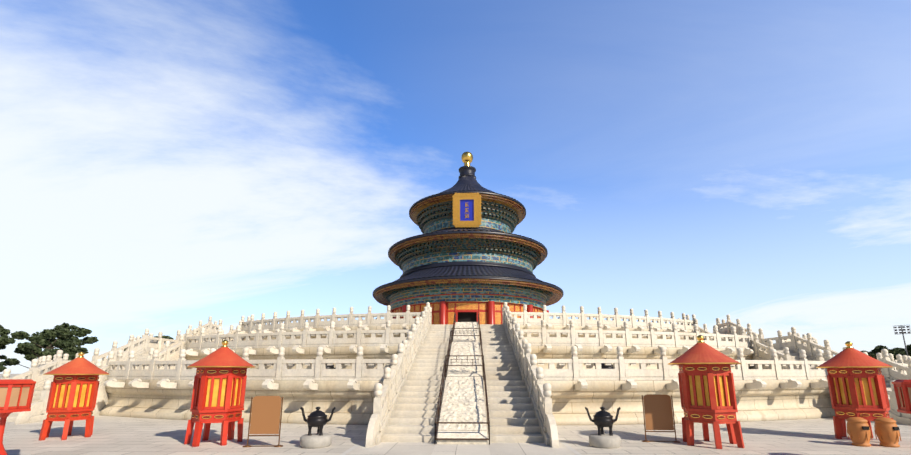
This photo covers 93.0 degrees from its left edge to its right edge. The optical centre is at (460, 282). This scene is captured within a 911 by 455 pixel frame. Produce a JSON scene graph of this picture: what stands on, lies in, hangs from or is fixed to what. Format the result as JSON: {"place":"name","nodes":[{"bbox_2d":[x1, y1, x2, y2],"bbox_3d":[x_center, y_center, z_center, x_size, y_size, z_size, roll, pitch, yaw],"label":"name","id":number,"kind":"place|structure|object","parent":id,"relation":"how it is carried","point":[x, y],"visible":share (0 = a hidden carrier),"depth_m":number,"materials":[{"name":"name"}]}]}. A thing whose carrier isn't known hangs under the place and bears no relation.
{"place":"outdoors","nodes":[
{"label":"outdoors","id":0,"kind":"place"},
{"bbox_2d":[124,335,172,350],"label":"tree","id":1,"kind":"object","parent":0,"point":[166,337],"visible":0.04,"depth_m":125.57,"materials":[{"name":"green plant"}]},
{"bbox_2d":[326,358,335,368],"bbox_3d":[-6.799,4.380,21.959,1.226,1.050,0.777,-7,-14,32],"label":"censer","id":2,"kind":"object","parent":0,"point":[329,366],"visible":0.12,"depth_m":21.73,"materials":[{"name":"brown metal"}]},
{"bbox_2d":[0,374,910,454],"bbox_3d":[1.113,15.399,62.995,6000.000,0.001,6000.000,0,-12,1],"label":"ground","id":3,"kind":"structure","parent":0,"point":[112,435],"depth_m":14.12,"materials":[{"name":"grey stone"}]},
{"bbox_2d":[0,325,15,371],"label":"tree","id":4,"kind":"object","parent":3,"relation":"on","point":[5,340],"visible":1,"depth_m":90.64,"materials":[{"name":"green plant"}]},
{"bbox_2d":[0,379,35,454],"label":"lamp","id":5,"kind":"object","parent":3,"relation":"on","point":[16,395],"visible":1,"depth_m":10.28,"materials":[{"name":"paint"}]},
{"bbox_2d":[0,322,84,367],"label":"tree","id":6,"kind":"object","parent":3,"relation":"on","point":[26,349],"depth_m":99.65,"materials":[{"name":"green plant"}]},
{"bbox_2d":[17,327,98,359],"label":"tree","id":7,"kind":"object","parent":3,"relation":"on","point":[77,333],"depth_m":114.04,"materials":[{"name":"green plant"}]},
{"bbox_2d":[39,351,109,440],"bbox_3d":[-13.463,3.866,15.075,1.773,2.912,1.773,0,-12,1],"label":"lantern","id":8,"kind":"object","parent":3,"relation":"on","point":[73,392],"visible":1,"depth_m":14.66,"materials":[{"name":"paint"}]},
{"bbox_2d":[73,346,88,358],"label":"tree","id":9,"kind":"object","parent":3,"relation":"on","point":[85,350],"visible":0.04,"depth_m":145.01,"materials":[{"name":"green plant"}]},
{"bbox_2d":[184,340,254,446],"bbox_3d":[-7.789,3.474,13.997,1.969,3.235,1.969,0,-12,1],"label":"lantern","id":10,"kind":"object","parent":3,"relation":"on","point":[219,387],"visible":1,"depth_m":13.52,"materials":[{"name":"paint"}]},
{"bbox_2d":[243,396,283,446],"bbox_3d":[-5.906,4.185,13.087,1.174,1.470,0.260,1,-12,-3],"label":"sign","id":11,"kind":"object","parent":3,"relation":"on","point":[265,417],"visible":1,"depth_m":13.10,"materials":[{"name":"brown wood"}]},
{"bbox_2d":[300,407,335,448],"bbox_3d":[-4.354,4.355,13.116,0.909,1.150,0.909,11,-16,-42],"label":"incense burner","id":12,"kind":"object","parent":3,"relation":"on","point":[318,419],"visible":1,"depth_m":12.91,"materials":[{"name":"brown metal"}]},
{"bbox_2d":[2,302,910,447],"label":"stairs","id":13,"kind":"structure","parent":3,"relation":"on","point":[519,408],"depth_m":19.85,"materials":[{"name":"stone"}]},
{"bbox_2d":[437,322,486,443],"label":"carved stone ramp","id":14,"kind":"structure","parent":3,"relation":"on","point":[463,400],"depth_m":16.55,"materials":[{"name":"stone"}]},
{"bbox_2d":[100,325,834,424],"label":"terrace tiers","id":15,"kind":"object","parent":3,"relation":"on","point":[772,400],"visible":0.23,"depth_m":20.42,"materials":[{"name":"stone"}]},
{"bbox_2d":[22,323,828,389],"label":"dragon spouts","id":16,"kind":"object","parent":15,"relation":"on","point":[581,384],"visible":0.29,"depth_m":23.66,"materials":[{"name":"stone"}]},
{"bbox_2d":[372,152,563,296],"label":"hall roofs","id":17,"kind":"structure","parent":15,"relation":"on","point":[467,182],"depth_m":57.14,"materials":[{"name":"blue tile"}]},
{"bbox_2d":[390,301,548,323],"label":"temple wall","id":18,"kind":"structure","parent":15,"relation":"on","point":[444,312],"depth_m":54.32,"materials":[{"name":"red wood"}]},
{"bbox_2d":[374,193,561,310],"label":"temple eaves","id":19,"kind":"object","parent":18,"relation":"on","point":[424,214],"depth_m":57.88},
{"bbox_2d":[452,193,481,227],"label":"plaque","id":20,"kind":"object","parent":19,"relation":"attached to","point":[467,208],"visible":0.98,"depth_m":59.83,"materials":[{"name":"gold metal"}]},
{"bbox_2d":[37,304,910,380],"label":"balustrades","id":21,"kind":"object","parent":15,"relation":"on","point":[574,371],"visible":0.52,"depth_m":24.90,"materials":[{"name":"stone"}]},
{"bbox_2d":[585,407,620,448],"bbox_3d":[4.348,4.353,13.109,0.909,1.150,0.909,11,-16,-42],"label":"incense burner","id":22,"kind":"object","parent":3,"relation":"on","point":[601,419],"visible":1,"depth_m":12.90,"materials":[{"name":"brown metal"}]},
{"bbox_2d":[642,394,680,442],"bbox_3d":[6.419,4.371,13.975,1.174,1.470,0.260,-1,-12,6],"label":"sign","id":23,"kind":"object","parent":3,"relation":"on","point":[657,410],"visible":1,"depth_m":13.99,"materials":[{"name":"brown wood"}]},
{"bbox_2d":[668,335,744,448],"bbox_3d":[7.757,3.335,13.648,2.048,3.364,2.048,0,-12,1],"label":"lantern","id":24,"kind":"object","parent":3,"relation":"on","point":[706,386],"visible":1,"depth_m":13.14,"materials":[{"name":"paint"}]},
{"bbox_2d":[816,341,892,438],"bbox_3d":[13.381,3.597,14.581,1.969,3.235,1.969,0,-12,1],"label":"lantern","id":25,"kind":"object","parent":3,"relation":"on","point":[856,382],"visible":0.98,"depth_m":14.20,"materials":[{"name":"paint"}]},
{"bbox_2d":[846,417,872,446],"bbox_3d":[12.153,4.530,13.185,0.553,0.836,0.559,0,-12,1],"label":"bin","id":26,"kind":"object","parent":3,"relation":"on","point":[859,431],"visible":1,"depth_m":13.03,"materials":[{"name":"orange ceramic"}]},
{"bbox_2d":[860,345,905,359],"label":"tree","id":27,"kind":"object","parent":3,"relation":"on","point":[874,351],"depth_m":130.13,"materials":[{"name":"green plant"}]},
{"bbox_2d":[874,417,900,446],"bbox_3d":[12.900,4.504,13.062,0.546,0.836,0.568,0,-12,1],"label":"bin","id":28,"kind":"object","parent":3,"relation":"on","point":[887,431],"visible":1,"depth_m":12.91,"materials":[{"name":"orange ceramic"}]},
{"bbox_2d":[888,344,910,358],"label":"tree","id":29,"kind":"object","parent":3,"relation":"on","point":[894,352],"visible":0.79,"depth_m":117.12,"materials":[{"name":"green plant"}]},
{"bbox_2d":[892,380,910,413],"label":"lamp","id":30,"kind":"object","parent":3,"relation":"on","point":[902,389],"visible":1,"depth_m":10.00,"materials":[{"name":"paint"}]},
{"bbox_2d":[893,325,910,355],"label":"floodlight mast","id":31,"kind":"object","parent":3,"relation":"on","point":[901,329],"visible":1,"depth_m":117.62,"materials":[{"name":"silver metal"}]},
{"bbox_2d":[0,0,910,373],"label":"sky","id":32,"kind":"structure","parent":0,"point":[167,167],"materials":[{"name":"blue"}]},
{"bbox_2d":[340,441,581,454],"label":"pavement","id":33,"kind":"structure","parent":0,"point":[406,448],"depth_m":12.43,"materials":[{"name":"grey stone"}]},
{"bbox_2d":[434,313,489,444],"bbox_3d":[0.271,3.642,22.873,1.712,6.590,18.212,0,-12,1],"label":"ramp railing","id":34,"kind":"object","parent":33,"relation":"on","point":[445,372],"visible":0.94,"depth_m":17.47,"materials":[{"name":"brown metal"}]},
{"bbox_2d":[592,358,612,368],"bbox_3d":[7.297,4.311,21.631,1.226,1.050,0.777,-7,-14,32],"label":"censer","id":35,"kind":"object","parent":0,"point":[603,366],"visible":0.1,"depth_m":21.35,"materials":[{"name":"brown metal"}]}
]}

